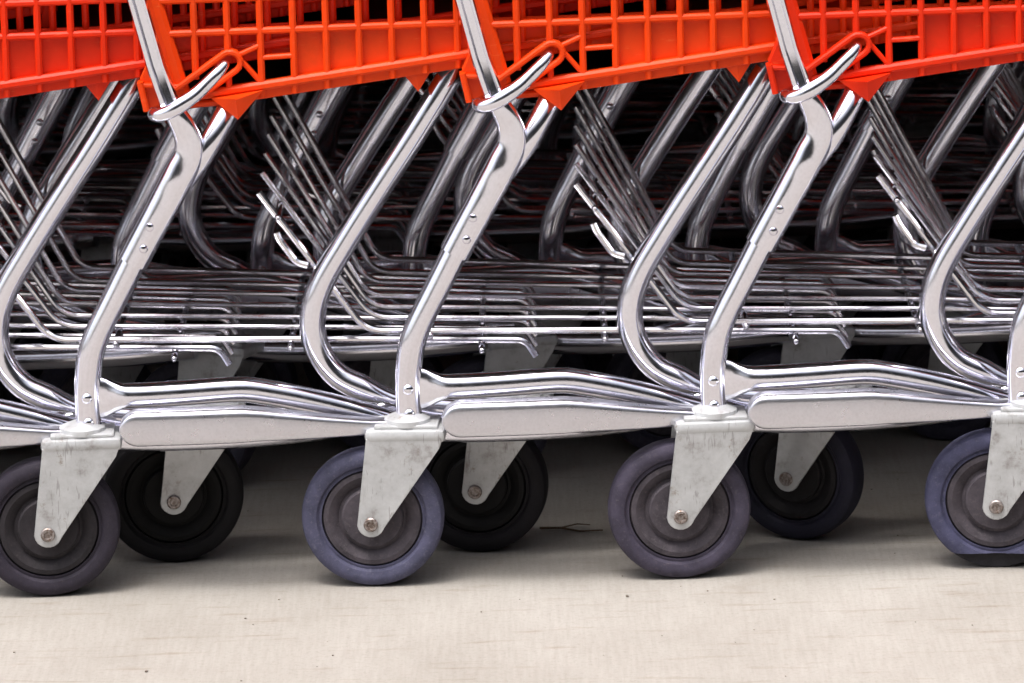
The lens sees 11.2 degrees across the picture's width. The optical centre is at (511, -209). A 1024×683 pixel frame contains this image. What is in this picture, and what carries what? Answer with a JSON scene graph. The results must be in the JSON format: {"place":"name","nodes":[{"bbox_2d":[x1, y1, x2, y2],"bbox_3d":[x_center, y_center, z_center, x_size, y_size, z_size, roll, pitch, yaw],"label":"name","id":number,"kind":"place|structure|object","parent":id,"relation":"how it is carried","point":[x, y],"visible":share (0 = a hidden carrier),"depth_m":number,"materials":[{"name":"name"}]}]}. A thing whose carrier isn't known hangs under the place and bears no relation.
{"place":"outdoors","nodes":[
{"label":"outdoors","id":0,"kind":"place"},
{"bbox_2d":[0,108,1023,682],"bbox_3d":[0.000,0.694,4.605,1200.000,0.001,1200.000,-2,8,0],"label":"concrete pavement","id":1,"kind":"structure","parent":0,"point":[882,584],"depth_m":4.52,"materials":[{"name":"beige concrete"}]},
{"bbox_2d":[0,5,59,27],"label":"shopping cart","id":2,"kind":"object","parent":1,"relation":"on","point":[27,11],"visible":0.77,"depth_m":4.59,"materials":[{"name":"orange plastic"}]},
{"bbox_2d":[0,137,61,171],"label":"shopping cart","id":3,"kind":"object","parent":1,"relation":"on","point":[50,139],"visible":0.01,"depth_m":6.07,"materials":[{"name":"silver metal"}]},
{"bbox_2d":[0,180,134,404],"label":"shopping cart","id":4,"kind":"object","parent":1,"relation":"on","point":[92,244],"visible":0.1,"depth_m":5.33,"materials":[{"name":"silver metal"}]},
{"bbox_2d":[0,87,240,266],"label":"shopping cart","id":5,"kind":"object","parent":1,"relation":"on","point":[129,143],"visible":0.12,"depth_m":5.81,"materials":[{"name":"silver metal"}]},
{"bbox_2d":[20,123,275,165],"bbox_3d":[-0.553,0.003,6.154,0.942,0.967,0.500,-2,8,0],"label":"shopping cart","id":6,"kind":"object","parent":1,"relation":"on","point":[255,160],"visible":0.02,"depth_m":6.06,"materials":[{"name":"silver metal"}]},
{"bbox_2d":[0,0,361,561],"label":"shopping cart","id":7,"kind":"object","parent":1,"relation":"on","point":[174,506],"visible":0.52,"depth_m":4.68,"materials":[{"name":"orange plastic"}]},
{"bbox_2d":[0,160,410,388],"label":"shopping cart","id":8,"kind":"object","parent":1,"relation":"on","point":[387,235],"visible":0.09,"depth_m":5.29,"materials":[{"name":"silver plastic"}]},
{"bbox_2d":[0,82,458,255],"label":"shopping cart","id":9,"kind":"object","parent":1,"relation":"on","point":[11,113],"visible":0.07,"depth_m":5.63,"materials":[{"name":"silver plastic"}]},
{"bbox_2d":[0,0,675,550],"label":"shopping cart","id":10,"kind":"object","parent":1,"relation":"on","point":[494,494],"visible":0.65,"depth_m":4.67,"materials":[{"name":"orange plastic"}]},
{"bbox_2d":[0,87,690,402],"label":"shopping cart","id":11,"kind":"object","parent":1,"relation":"on","point":[43,116],"visible":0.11,"depth_m":5.16,"materials":[{"name":"silver plastic"}]},
{"bbox_2d":[47,73,719,262],"bbox_3d":[-0.097,0.057,5.678,0.943,0.967,0.489,-2,8,0],"label":"shopping cart","id":12,"kind":"object","parent":1,"relation":"on","point":[627,129],"visible":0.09,"depth_m":5.63,"materials":[{"name":"silver plastic"}]},
{"bbox_2d":[120,100,722,159],"bbox_3d":[-0.010,-0.012,6.149,0.943,0.967,0.489,-2,8,0],"label":"shopping cart","id":13,"kind":"object","parent":1,"relation":"on","point":[149,156],"depth_m":6.01,"materials":[{"name":"silver plastic"}]},
{"bbox_2d":[13,466,972,680],"bbox_3d":[0.103,0.688,4.617,1.266,0.002,0.914,-2,8,0],"label":"grit","id":14,"kind":"object","parent":1,"relation":"on","point":[481,611],"visible":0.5,"depth_m":4.51,"materials":[{"name":"stone"}]},
{"bbox_2d":[0,0,993,594],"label":"shopping cart","id":15,"kind":"object","parent":1,"relation":"on","point":[58,520],"visible":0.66,"depth_m":4.59,"materials":[{"name":"orange plastic"}]},
{"bbox_2d":[540,523,602,531],"bbox_3d":[0.054,0.669,4.752,0.057,0.004,0.025,-2,8,0],"label":"dry twig","id":16,"kind":"object","parent":1,"relation":"on","point":[563,527],"visible":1,"depth_m":4.75,"materials":[{"name":"brown plant"}]},
{"bbox_2d":[197,72,953,404],"bbox_3d":[0.127,0.117,5.211,0.943,0.967,0.489,-2,8,0],"label":"shopping cart","id":17,"kind":"object","parent":1,"relation":"on","point":[319,110],"visible":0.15,"depth_m":5.12,"materials":[{"name":"silver plastic"}]},
{"bbox_2d":[262,73,961,255],"bbox_3d":[0.171,0.049,5.679,0.943,0.967,0.489,-2,8,0],"label":"shopping cart","id":18,"kind":"object","parent":1,"relation":"on","point":[917,122],"visible":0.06,"depth_m":5.63,"materials":[{"name":"silver plastic"}]},
{"bbox_2d":[302,0,1023,584],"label":"shopping cart","id":19,"kind":"object","parent":1,"relation":"on","point":[372,510],"visible":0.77,"depth_m":4.58,"materials":[{"name":"orange plastic"}]},
{"bbox_2d":[378,107,983,152],"bbox_3d":[0.259,-0.020,6.153,0.943,0.967,0.497,-2,8,0],"label":"shopping cart","id":20,"kind":"object","parent":1,"relation":"on","point":[978,111],"depth_m":6.02,"materials":[{"name":"silver plastic"}]},
{"bbox_2d":[463,63,1023,395],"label":"shopping cart","id":21,"kind":"object","parent":1,"relation":"on","point":[612,101],"visible":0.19,"depth_m":5.08,"materials":[{"name":"silver plastic"}]},
{"bbox_2d":[504,69,1010,247],"bbox_3d":[0.440,0.042,5.682,0.943,0.967,0.489,-2,8,0],"label":"shopping cart","id":22,"kind":"object","parent":1,"relation":"on","point":[974,125],"visible":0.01,"depth_m":5.59,"materials":[{"name":"silver plastic"}]},
{"bbox_2d":[610,100,984,145],"bbox_3d":[0.528,-0.026,6.147,0.940,0.967,0.489,-2,8,0],"label":"shopping cart","id":23,"kind":"object","parent":1,"relation":"on","point":[629,144],"depth_m":5.98,"materials":[{"name":"silver plastic"}]},
{"bbox_2d":[605,0,1023,577],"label":"shopping cart","id":24,"kind":"object","parent":1,"relation":"on","point":[679,506],"visible":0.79,"depth_m":4.58,"materials":[{"name":"orange plastic"}]},
{"bbox_2d":[719,61,1023,361],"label":"shopping cart","id":25,"kind":"object","parent":1,"relation":"on","point":[1006,89],"visible":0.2,"depth_m":5.04,"materials":[{"name":"silver plastic"}]},
{"bbox_2d":[763,70,1023,239],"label":"shopping cart","id":26,"kind":"object","parent":1,"relation":"on","point":[968,139],"visible":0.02,"depth_m":5.51,"materials":[{"name":"silver plastic"}]},
{"bbox_2d":[881,100,1023,566],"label":"shopping cart","id":27,"kind":"object","parent":1,"relation":"on","point":[974,496],"visible":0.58,"depth_m":4.59,"materials":[{"name":"orange plastic"}]},
{"bbox_2d":[989,229,1023,296],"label":"shopping cart","id":28,"kind":"object","parent":1,"relation":"on","point":[1012,235],"visible":0.08,"depth_m":5.44,"materials":[{"name":"silver plastic"}]}
]}

